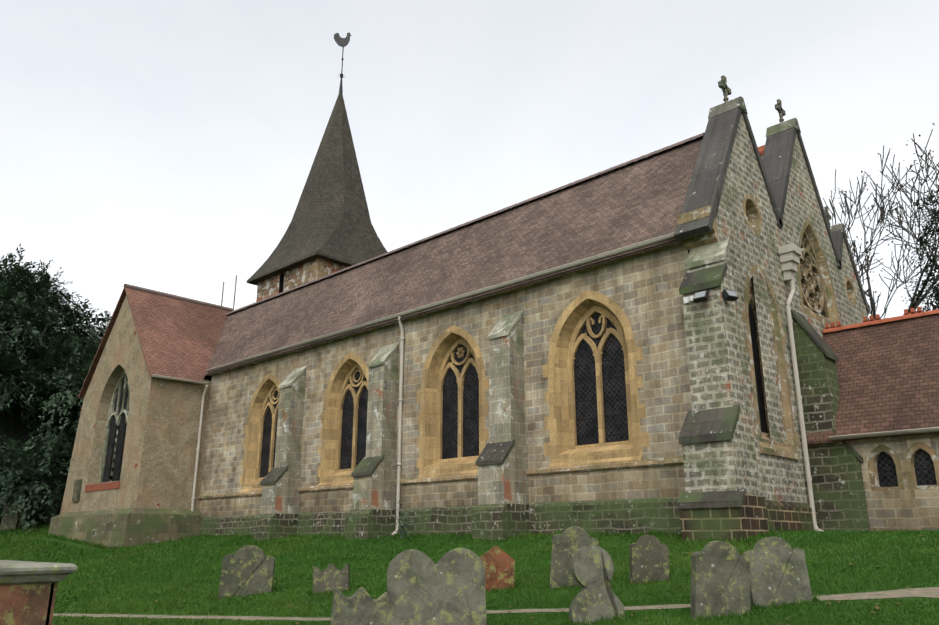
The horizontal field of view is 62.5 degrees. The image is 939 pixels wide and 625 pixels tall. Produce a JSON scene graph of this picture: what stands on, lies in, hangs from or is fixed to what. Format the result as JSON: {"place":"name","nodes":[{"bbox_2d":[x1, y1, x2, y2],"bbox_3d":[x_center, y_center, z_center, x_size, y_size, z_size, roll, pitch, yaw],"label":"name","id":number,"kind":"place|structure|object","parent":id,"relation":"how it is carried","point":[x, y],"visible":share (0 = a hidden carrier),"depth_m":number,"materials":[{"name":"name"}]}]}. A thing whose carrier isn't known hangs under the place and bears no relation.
{"place":"outdoors","nodes":[
{"label":"outdoors","id":0,"kind":"place"},
{"bbox_2d":[48,508,203,547],"bbox_3d":[-12.934,8.188,28.771,7.060,1.580,2.780,-15,-22,41],"label":"wall base","id":1,"kind":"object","parent":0,"point":[125,527],"depth_m":26.71,"materials":[{"name":"grey stone"}]},
{"bbox_2d":[60,406,97,514],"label":"wall","id":2,"kind":"structure","parent":1,"relation":"on","point":[66,501],"depth_m":30.93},
{"bbox_2d":[68,296,210,511],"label":"transept walls","id":3,"kind":"structure","parent":0,"point":[159,452],"depth_m":28.13,"materials":[{"name":"beige paint"}]},
{"bbox_2d":[72,479,81,501],"bbox_3d":[-15.253,6.924,30.085,0.600,0.850,0.075,-15,-22,41],"label":"tablet","id":4,"kind":"object","parent":3,"relation":"attached to","point":[77,490],"visible":1,"depth_m":29.99,"materials":[{"name":"stone"}]},
{"bbox_2d":[85,481,120,491],"bbox_3d":[-13.469,6.461,28.698,3.100,0.250,0.330,-15,-22,41],"label":"window sill","id":5,"kind":"structure","parent":3,"relation":"attached to","point":[104,486],"depth_m":28.50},
{"bbox_2d":[99,371,128,482],"bbox_3d":[-13.241,4.252,29.601,2.793,4.520,0.150,-15,-22,41],"label":"window tracery","id":6,"kind":"object","parent":3,"relation":"in","point":[111,413],"visible":0.29,"depth_m":30.01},
{"bbox_2d":[102,377,128,482],"bbox_3d":[-13.231,4.255,29.612,2.773,4.500,0.001,-15,-22,41],"label":"window glass","id":7,"kind":"object","parent":3,"relation":"in","point":[118,453],"depth_m":29.80,"materials":[{"name":"black glass"}]},
{"bbox_2d":[78,286,228,398],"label":"roof","id":8,"kind":"structure","parent":3,"relation":"on","point":[178,338],"depth_m":30.38,"materials":[{"name":"red tile"}]},
{"bbox_2d":[151,374,208,510],"bbox_3d":[-10.529,5.098,27.417,0.319,5.564,2.190,-15,-22,41],"label":"gutter and downpipe","id":9,"kind":"object","parent":3,"relation":"attached to","point":[198,449],"visible":0.73,"depth_m":28.20,"materials":[{"name":"grey metal"}]},
{"bbox_2d":[124,284,232,311],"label":"roof ridge","id":10,"kind":"structure","parent":0,"point":[177,297],"depth_m":32.15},
{"bbox_2d":[199,243,691,516],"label":"aisle wall","id":11,"kind":"structure","parent":0,"point":[642,291],"depth_m":18.82,"materials":[{"name":"grey stone"}]},
{"bbox_2d":[240,373,280,492],"bbox_3d":[-6.740,4.055,26.116,2.701,4.043,0.484,-15,-22,41],"label":"window surround","id":12,"kind":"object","parent":11,"relation":"in","point":[259,406],"depth_m":26.58,"materials":[{"name":"beige stone"}]},
{"bbox_2d":[260,388,277,477],"bbox_3d":[-6.617,3.994,26.268,1.680,3.240,0.001,-15,-22,41],"label":"window glass","id":13,"kind":"object","parent":12,"relation":"in","point":[265,451],"depth_m":26.42,"materials":[{"name":"black glass"}]},
{"bbox_2d":[317,352,368,486],"bbox_3d":[-3.519,3.183,23.172,2.736,4.043,0.484,-15,-22,41],"label":"window surround","id":14,"kind":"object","parent":11,"relation":"attached to","point":[330,472],"depth_m":23.58,"materials":[{"name":"beige stone"}]},
{"bbox_2d":[340,369,367,468],"bbox_3d":[-3.396,3.122,23.324,1.680,3.240,0.001,-15,-22,41],"label":"window glass","id":15,"kind":"object","parent":14,"relation":"in","point":[347,435],"depth_m":23.31,"materials":[{"name":"black glass"}]},
{"bbox_2d":[198,456,683,499],"bbox_3d":[-2.626,4.754,21.492,19.800,0.170,0.070,-15,-22,41],"label":"string course","id":16,"kind":"object","parent":11,"relation":"attached to","point":[664,461],"visible":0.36,"depth_m":17.73,"materials":[{"name":"beige stone"}]},
{"bbox_2d":[209,239,684,375],"bbox_3d":[-2.636,0.374,22.778,19.800,0.180,0.100,-15,-22,41],"label":"eaves course","id":17,"kind":"object","parent":11,"relation":"on","point":[540,282],"visible":0.21,"depth_m":20.03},
{"bbox_2d":[416,325,488,478],"bbox_3d":[-0.334,2.321,20.261,2.701,4.043,0.484,-15,-22,41],"label":"window surround","id":18,"kind":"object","parent":11,"relation":"attached to","point":[431,463],"depth_m":20.54,"materials":[{"name":"beige stone"}]},
{"bbox_2d":[442,344,478,458],"bbox_3d":[-0.211,2.260,20.413,1.680,3.240,0.001,-15,-22,41],"label":"window glass","id":19,"kind":"object","parent":18,"relation":"in","point":[470,418],"visible":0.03,"depth_m":20.34,"materials":[{"name":"black glass"}]},
{"bbox_2d":[542,290,649,467],"bbox_3d":[2.829,1.464,17.369,2.743,4.043,0.484,-15,-22,41],"label":"window surround","id":20,"kind":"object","parent":11,"relation":"attached to","point":[562,449],"depth_m":17.56,"materials":[{"name":"beige stone"}]},
{"bbox_2d":[574,312,628,445],"bbox_3d":[2.951,1.404,17.522,1.680,3.240,0.001,-15,-22,41],"label":"window glass","id":21,"kind":"object","parent":20,"relation":"in","point":[614,400],"visible":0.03,"depth_m":17.44,"materials":[{"name":"black glass"}]},
{"bbox_2d":[0,519,938,624],"bbox_3d":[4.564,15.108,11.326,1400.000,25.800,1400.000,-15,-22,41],"label":"ground","id":22,"kind":"structure","parent":0,"point":[320,611],"depth_m":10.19,"materials":[{"name":"green plant"}]},
{"bbox_2d":[0,504,19,529],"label":"headstone","id":23,"kind":"object","parent":22,"relation":"on","point":[11,522],"visible":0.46,"depth_m":32.66,"materials":[{"name":"stone"}]},
{"bbox_2d":[17,503,28,526],"bbox_3d":[-19.468,8.940,33.594,0.659,1.413,0.185,0,-17,-1],"label":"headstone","id":24,"kind":"object","parent":22,"relation":"on","point":[26,518],"visible":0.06,"depth_m":33.55,"materials":[{"name":"stone"}]},
{"bbox_2d":[0,583,57,624],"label":"chest tomb","id":25,"kind":"object","parent":22,"relation":"on","point":[27,604],"visible":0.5,"depth_m":7.80,"materials":[{"name":"brown stone"}]},
{"bbox_2d":[0,560,76,584],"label":"slab","id":26,"kind":"object","parent":25,"relation":"on","point":[21,572],"visible":1,"depth_m":7.83,"materials":[{"name":"grey stone"}]},
{"bbox_2d":[43,501,59,523],"bbox_3d":[-18.457,9.004,34.141,0.653,1.366,0.255,1,-17,-2],"label":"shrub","id":27,"kind":"object","parent":22,"relation":"on","point":[55,514],"visible":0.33,"depth_m":34.11,"materials":[{"name":"plant"}]},
{"bbox_2d":[0,243,111,533],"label":"yew","id":28,"kind":"object","parent":22,"relation":"on","point":[31,308],"depth_m":36.18,"materials":[{"name":"green plant"}]},
{"bbox_2d":[218,545,274,598],"bbox_3d":[-3.609,4.350,12.533,0.862,1.124,0.194,2,-17,-7],"label":"headstone","id":29,"kind":"object","parent":22,"relation":"on","point":[246,570],"visible":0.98,"depth_m":12.50,"materials":[{"name":"stone"}]},
{"bbox_2d":[253,513,298,540],"bbox_3d":[-5.857,6.717,23.452,0.920,1.180,1.000,-15,-22,41],"label":"buttress base","id":30,"kind":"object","parent":22,"relation":"on","point":[275,525],"depth_m":23.17,"materials":[{"name":"grey stone"}]},
{"bbox_2d":[260,369,305,513],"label":"buttress","id":31,"kind":"structure","parent":30,"relation":"on","point":[281,495],"depth_m":24.10,"materials":[{"name":"grey stone"}]},
{"bbox_2d":[260,466,287,484],"bbox_3d":[-6.002,5.005,23.801,0.840,0.560,0.420,-15,-22,41],"label":"buttress ledge","id":32,"kind":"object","parent":31,"relation":"attached to","point":[273,475],"depth_m":23.71,"materials":[{"name":"stone"}]},
{"bbox_2d":[278,366,306,388],"bbox_3d":[-5.705,2.088,24.989,0.700,0.730,0.560,-15,-22,41],"label":"buttress cap","id":33,"kind":"object","parent":31,"relation":"attached to","point":[292,377],"visible":1,"depth_m":24.91,"materials":[{"name":"grey stone"}]},
{"bbox_2d":[313,564,349,593],"bbox_3d":[-2.136,4.284,11.988,0.595,0.763,0.174,0,-17,1],"label":"headstone","id":34,"kind":"object","parent":22,"relation":"on","point":[330,577],"visible":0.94,"depth_m":11.99,"materials":[{"name":"stone"}]},
{"bbox_2d":[330,587,390,624],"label":"headstone","id":35,"kind":"object","parent":22,"relation":"on","point":[360,606],"visible":0.98,"depth_m":7.91,"materials":[{"name":"stone"}]},
{"bbox_2d":[345,509,395,539],"bbox_3d":[-2.600,5.835,20.475,0.920,1.180,1.000,-15,-22,41],"label":"buttress base","id":36,"kind":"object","parent":22,"relation":"on","point":[367,524],"depth_m":20.19,"materials":[{"name":"grey stone"}]},
{"bbox_2d":[352,345,398,509],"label":"buttress","id":37,"kind":"structure","parent":36,"relation":"on","point":[376,489],"depth_m":21.13,"materials":[{"name":"grey stone"}]},
{"bbox_2d":[351,455,383,476],"bbox_3d":[-2.744,4.123,20.823,0.840,0.560,0.420,-15,-22,41],"label":"buttress ledge","id":38,"kind":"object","parent":37,"relation":"attached to","point":[367,466],"depth_m":20.75,"materials":[{"name":"stone"}]},
{"bbox_2d":[367,342,398,367],"bbox_3d":[-2.448,1.206,22.012,0.700,0.730,0.560,-15,-22,41],"label":"buttress cap","id":39,"kind":"object","parent":37,"relation":"attached to","point":[383,354],"visible":1,"depth_m":21.93,"materials":[{"name":"grey stone"}]},
{"bbox_2d":[387,490,415,539],"bbox_3d":[-1.700,5.213,19.385,0.796,1.492,0.860,-7,-18,22],"label":"plant","id":40,"kind":"object","parent":22,"relation":"on","point":[402,533],"visible":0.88,"depth_m":19.31,"materials":[{"name":"green plant"}]},
{"bbox_2d":[387,548,486,624],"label":"headstone","id":41,"kind":"object","parent":22,"relation":"on","point":[448,588],"visible":1,"depth_m":8.04,"materials":[{"name":"stone"}]},
{"bbox_2d":[200,497,680,535],"bbox_3d":[-2.633,5.955,21.128,19.800,1.120,0.090,-15,-22,41],"label":"wall base","id":42,"kind":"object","parent":22,"relation":"on","point":[636,516],"depth_m":17.22,"materials":[{"name":"grey stone"}]},
{"bbox_2d":[206,232,674,535],"bbox_3d":[-2.697,3.175,21.859,19.730,6.094,0.282,-15,-22,41],"label":"gutter","id":43,"kind":"object","parent":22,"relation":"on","point":[563,267],"visible":0.83,"depth_m":20.87,"materials":[{"name":"grey metal"}]},
{"bbox_2d":[203,250,689,380],"bbox_3d":[0.825,2.460,22.848,36.409,9.000,6.791,-12,-20,34],"label":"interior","id":44,"kind":"object","parent":22,"relation":"on","point":[208,377],"depth_m":29.51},
{"bbox_2d":[256,260,346,301],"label":"tower","id":45,"kind":"structure","parent":44,"relation":"on","point":[294,277],"depth_m":32.88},
{"bbox_2d":[279,273,283,292],"bbox_3d":[-7.999,-1.246,33.488,0.340,0.950,0.300,-15,-22,41],"label":"tower window","id":46,"kind":"structure","parent":45,"relation":"in","point":[281,283],"depth_m":33.58,"materials":[{"name":"black glass"}]},
{"bbox_2d":[246,93,386,285],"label":"spire","id":47,"kind":"structure","parent":45,"relation":"on","point":[331,221],"depth_m":34.37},
{"bbox_2d":[334,32,351,93],"bbox_3d":[-6.312,-12.283,38.128,0.653,3.550,0.653,-15,-22,41],"label":"weather vane","id":48,"kind":"object","parent":47,"relation":"on","point":[341,42],"visible":0.96,"depth_m":38.44,"materials":[{"name":"grey metal"}]},
{"bbox_2d":[310,258,328,280],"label":"tower quoins","id":49,"kind":"object","parent":45,"relation":"attached to","point":[316,266],"visible":0.29,"depth_m":31.76,"materials":[{"name":"beige stone"}]},
{"bbox_2d":[205,136,703,375],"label":"roof","id":50,"kind":"structure","parent":44,"relation":"on","point":[641,200],"depth_m":21.62,"materials":[{"name":"brown tile"}]},
{"bbox_2d":[221,275,236,310],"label":"poles","id":51,"kind":"object","parent":50,"relation":"attached to","point":[234,293],"visible":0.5,"depth_m":34.56,"materials":[{"name":"grey metal"}]},
{"bbox_2d":[226,132,704,314],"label":"roof ridge","id":52,"kind":"structure","parent":50,"relation":"attached to","point":[541,195],"depth_m":23.15,"materials":[{"name":"brown tile"}]},
{"bbox_3d":[1.863,-1.136,26.712,17.900,3.310,3.850,-15,-22,41],"label":"nave roof","id":53,"kind":"object","parent":50,"relation":"on","visible":0},
{"bbox_2d":[758,145,764,154],"bbox_3d":[1.846,-2.771,27.177,17.900,0.310,0.220,-15,-22,41],"label":"ridge tile","id":54,"kind":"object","parent":53,"relation":"on","point":[761,150],"depth_m":21.39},
{"bbox_2d":[53,535,922,624],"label":"fallen leaves","id":55,"kind":"object","parent":22,"relation":"on","point":[876,607],"visible":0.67,"depth_m":9.09,"materials":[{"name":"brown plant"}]},
{"bbox_2d":[480,545,514,591],"bbox_3d":[0.362,3.716,10.762,0.533,0.922,0.154,0,-17,-1],"label":"headstone","id":56,"kind":"object","parent":22,"relation":"on","point":[498,564],"visible":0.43,"depth_m":10.74,"materials":[{"name":"red stone"}]},
{"bbox_2d":[472,503,529,541],"bbox_3d":[0.730,4.933,17.432,0.920,1.180,1.000,-15,-22,41],"label":"buttress base","id":57,"kind":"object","parent":22,"relation":"on","point":[499,521],"depth_m":17.14,"materials":[{"name":"grey stone"}]},
{"bbox_2d":[478,315,528,504],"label":"buttress","id":58,"kind":"structure","parent":57,"relation":"on","point":[505,481],"depth_m":18.10,"materials":[{"name":"grey stone"}]},
{"bbox_2d":[475,440,514,465],"bbox_3d":[0.585,3.222,17.780,0.840,0.560,0.420,-15,-22,41],"label":"buttress ledge","id":59,"kind":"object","parent":58,"relation":"attached to","point":[495,453],"depth_m":17.71,"materials":[{"name":"stone"}]},
{"bbox_2d":[487,310,523,339],"bbox_3d":[0.882,0.304,18.969,0.700,0.730,0.560,-15,-22,41],"label":"buttress cap","id":60,"kind":"object","parent":58,"relation":"attached to","point":[505,325],"visible":1,"depth_m":18.90,"materials":[{"name":"grey stone"}]},
{"bbox_2d":[549,526,598,590],"bbox_3d":[1.400,3.472,10.453,0.706,1.133,0.253,-1,-17,4],"label":"headstone","id":61,"kind":"object","parent":22,"relation":"on","point":[569,543],"visible":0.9,"depth_m":10.44,"materials":[{"name":"stone"}]},
{"bbox_2d":[569,546,624,624],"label":"headstone","id":62,"kind":"object","parent":22,"relation":"on","point":[592,571],"visible":0.98,"depth_m":8.28,"materials":[{"name":"stone"}]},
{"bbox_2d":[629,535,668,583],"bbox_3d":[2.360,3.403,10.166,0.515,0.931,0.155,1,-17,-4],"label":"headstone","id":63,"kind":"object","parent":22,"relation":"on","point":[649,557],"visible":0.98,"depth_m":10.15,"materials":[{"name":"stone"}]},
{"bbox_2d":[690,541,750,618],"bbox_3d":[2.576,2.905,7.963,0.636,1.073,0.210,2,-17,-6],"label":"headstone","id":64,"kind":"object","parent":22,"relation":"on","point":[720,576],"visible":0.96,"depth_m":7.93,"materials":[{"name":"stone"}]},
{"bbox_2d":[680,494,768,541],"bbox_3d":[4.581,3.940,13.868,1.160,1.260,1.040,-15,-22,41],"label":"buttress base","id":65,"kind":"object","parent":22,"relation":"on","point":[749,517],"visible":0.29,"depth_m":13.54,"materials":[{"name":"green stone"}]},
{"bbox_2d":[677,262,744,508],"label":"corner slab","id":66,"kind":"structure","parent":65,"relation":"on","point":[715,424],"depth_m":14.14,"materials":[{"name":"stone"}]},
{"bbox_2d":[682,249,759,495],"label":"corner buttress","id":67,"kind":"structure","parent":65,"relation":"on","point":[714,358],"depth_m":14.55,"materials":[{"name":"grey stone"}]},
{"bbox_2d":[683,295,693,303],"bbox_3d":[4.337,-0.250,15.250,0.220,0.120,0.080,-15,-22,41],"label":"sensor","id":68,"kind":"object","parent":67,"relation":"attached to","point":[687,300],"visible":0.82,"depth_m":15.24,"materials":[{"name":"white plastic"}]},
{"bbox_2d":[693,290,708,302],"bbox_3d":[4.517,-0.297,15.007,0.260,0.214,0.285,-15,-22,41],"label":"floodlight","id":69,"kind":"object","parent":67,"relation":"attached to","point":[701,299],"visible":0.75,"depth_m":14.91,"materials":[{"name":"black metal"}]},
{"bbox_2d":[694,291,705,297],"bbox_3d":[4.447,-0.345,14.945,0.220,0.123,0.067,-15,-22,41],"label":"flood","id":70,"kind":"object","parent":69,"relation":"attached to","point":[699,294],"visible":1,"depth_m":14.94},
{"bbox_2d":[685,239,729,269],"bbox_3d":[4.811,-1.181,15.682,0.860,0.530,0.310,-15,-22,41],"label":"buttress cap","id":71,"kind":"object","parent":67,"relation":"attached to","point":[707,254],"visible":1,"depth_m":15.62,"materials":[{"name":"grey stone"}]},
{"bbox_2d":[722,289,738,301],"bbox_3d":[4.967,-0.316,14.873,0.260,0.214,0.285,8,-18,-25],"label":"floodlight","id":72,"kind":"object","parent":67,"relation":"attached to","point":[727,296],"visible":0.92,"depth_m":14.78,"materials":[{"name":"black metal"}]},
{"bbox_2d":[726,290,737,296],"bbox_3d":[5.011,-0.369,14.794,0.220,0.123,0.067,8,-18,-25],"label":"flood","id":73,"kind":"object","parent":72,"relation":"attached to","point":[732,293],"visible":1,"depth_m":14.79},
{"bbox_2d":[742,537,812,608],"bbox_3d":[3.284,2.909,8.221,0.659,1.020,0.189,-1,-17,2],"label":"headstone","id":74,"kind":"object","parent":22,"relation":"on","point":[778,570],"visible":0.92,"depth_m":8.20,"materials":[{"name":"stone"}]},
{"bbox_2d":[716,113,867,502],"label":"wall","id":75,"kind":"structure","parent":22,"relation":"on","point":[781,479],"depth_m":17.23,"materials":[{"name":"grey stone"}]},
{"bbox_2d":[677,205,717,249],"bbox_3d":[4.695,-1.799,15.987,0.710,0.830,0.300,-15,-22,41],"label":"kneeler stone","id":76,"kind":"object","parent":75,"relation":"attached to","point":[702,239],"visible":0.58,"depth_m":15.91,"materials":[{"name":"beige stone"}]},
{"bbox_2d":[743,193,761,234],"bbox_3d":[6.272,-2.183,17.559,0.304,0.980,0.980,-15,-22,41],"label":"round window frame","id":77,"kind":"object","parent":75,"relation":"attached to","point":[752,213],"visible":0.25,"depth_m":17.70,"materials":[{"name":"beige stone"}]},
{"bbox_2d":[741,265,799,459],"bbox_3d":[6.313,0.971,16.585,0.284,4.202,2.290,-15,-22,41],"label":"window surround","id":78,"kind":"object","parent":75,"relation":"attached to","point":[769,446],"depth_m":16.70,"materials":[{"name":"beige stone"}]},
{"bbox_2d":[748,284,767,432],"bbox_3d":[6.256,0.894,16.663,0.001,3.606,1.420,-15,-22,41],"label":"window glass","id":79,"kind":"object","parent":78,"relation":"in","point":[758,378],"depth_m":16.39,"materials":[{"name":"black glass"}]},
{"bbox_2d":[674,107,869,313],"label":"copings","id":80,"kind":"object","parent":75,"relation":"attached to","point":[705,187],"visible":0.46,"depth_m":18.08,"materials":[{"name":"grey stone"}]},
{"bbox_2d":[708,75,846,235],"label":"gable crosses","id":81,"kind":"object","parent":80,"relation":"on","point":[737,102],"visible":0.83,"depth_m":20.79,"materials":[{"name":"grey stone"}]},
{"bbox_2d":[778,243,822,530],"bbox_3d":[7.487,1.594,17.243,0.360,6.524,0.590,-15,-22,41],"label":"downpipe","id":82,"kind":"object","parent":75,"relation":"attached to","point":[790,254],"visible":0.92,"depth_m":17.39,"materials":[{"name":"grey metal"}]},
{"bbox_2d":[798,218,839,326],"bbox_3d":[8.764,-1.076,19.942,0.284,2.850,2.620,-15,-22,41],"label":"window surround","id":83,"kind":"object","parent":75,"relation":"attached to","point":[813,252],"visible":0.81,"depth_m":20.28,"materials":[{"name":"beige stone"}]},
{"bbox_2d":[800,242,825,316],"bbox_3d":[8.697,-1.058,20.002,0.001,2.290,2.060,-15,-22,41],"label":"window glass","id":84,"kind":"object","parent":83,"relation":"in","point":[822,312],"depth_m":20.21,"materials":[{"name":"black glass"}]},
{"bbox_2d":[845,276,855,305],"bbox_3d":[10.550,-0.573,21.762,0.304,0.860,0.860,-15,-22,41],"label":"round window frame","id":85,"kind":"object","parent":75,"relation":"attached to","point":[850,291],"visible":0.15,"depth_m":21.84,"materials":[{"name":"beige stone"}]},
{"bbox_2d":[766,500,819,531],"bbox_3d":[6.243,4.361,15.289,0.100,1.260,3.400,-15,-22,41],"label":"wall plinth","id":86,"kind":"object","parent":22,"relation":"on","point":[785,515],"visible":0.25,"depth_m":15.51,"materials":[{"name":"stone"}]},
{"bbox_2d":[791,315,869,531],"bbox_3d":[8.070,2.582,17.098,1.050,5.500,0.700,-15,-22,41],"label":"buttress","id":87,"kind":"object","parent":22,"relation":"on","point":[838,489],"visible":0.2,"depth_m":16.81,"materials":[{"name":"stone"}]},
{"bbox_2d":[790,308,863,462],"bbox_3d":[8.092,1.598,17.367,1.110,3.620,0.780,-15,-22,41],"label":"wall coping","id":88,"kind":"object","parent":87,"relation":"on","point":[813,334],"depth_m":17.62,"materials":[{"name":"grey stone"}]},
{"bbox_2d":[823,123,938,319],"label":"bare tree","id":89,"kind":"object","parent":22,"relation":"on","point":[866,251],"depth_m":34.80,"materials":[{"name":"plant"}]},
{"bbox_2d":[887,184,938,311],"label":"bare tree","id":90,"kind":"object","parent":22,"relation":"on","point":[933,279],"visible":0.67,"depth_m":32.63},
{"bbox_2d":[0,0,938,342],"label":"sky","id":91,"kind":"structure","parent":0,"point":[166,146],"materials":[{"name":"white"}]},
{"bbox_2d":[53,587,938,620],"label":"path","id":92,"kind":"structure","parent":0,"point":[933,592],"depth_m":8.72,"materials":[{"name":"grey concrete"}]},
{"bbox_2d":[823,307,938,332],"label":"ridge tiles","id":93,"kind":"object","parent":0,"point":[878,319],"depth_m":18.51,"materials":[{"name":"orange tile"}]},
{"bbox_2d":[850,437,938,530],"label":"annex wall","id":94,"kind":"structure","parent":0,"point":[905,509],"depth_m":15.69,"materials":[{"name":"beige stone"}]},
{"bbox_2d":[806,313,938,443],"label":"annex roof","id":95,"kind":"structure","parent":94,"relation":"on","point":[888,375],"depth_m":17.05,"materials":[{"name":"brown tile"}]},
{"bbox_2d":[807,433,938,446],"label":"annex eaves","id":96,"kind":"object","parent":94,"relation":"on","point":[881,439],"depth_m":16.10,"materials":[{"name":"wood"}]},
{"bbox_2d":[829,427,938,439],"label":"gutter","id":97,"kind":"object","parent":96,"relation":"attached to","point":[890,433],"visible":1,"depth_m":15.81,"materials":[{"name":"metal"}]},
{"bbox_2d":[868,445,904,490],"bbox_3d":[8.609,3.206,16.028,0.630,0.934,0.124,-15,-22,41],"label":"window surround","id":98,"kind":"object","parent":94,"relation":"attached to","point":[876,452],"visible":1,"depth_m":16.05,"materials":[{"name":"beige stone"}]},
{"bbox_2d":[877,452,897,486],"bbox_3d":[8.652,3.250,16.062,0.357,0.730,0.001,-15,-22,41],"label":"window pane","id":99,"kind":"structure","parent":98,"relation":"in","point":[886,470],"depth_m":16.05,"materials":[{"name":"black glass"}]},
{"bbox_2d":[904,442,938,489],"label":"window surround","id":100,"kind":"object","parent":94,"relation":"attached to","point":[912,450],"visible":0.98,"depth_m":15.61,"materials":[{"name":"beige stone"}]},
{"bbox_2d":[914,449,936,485],"bbox_3d":[9.159,3.113,15.599,0.357,0.730,0.001,-15,-22,41],"label":"window pane","id":101,"kind":"structure","parent":100,"relation":"in","point":[924,468],"depth_m":15.59,"materials":[{"name":"black glass"}]}
]}

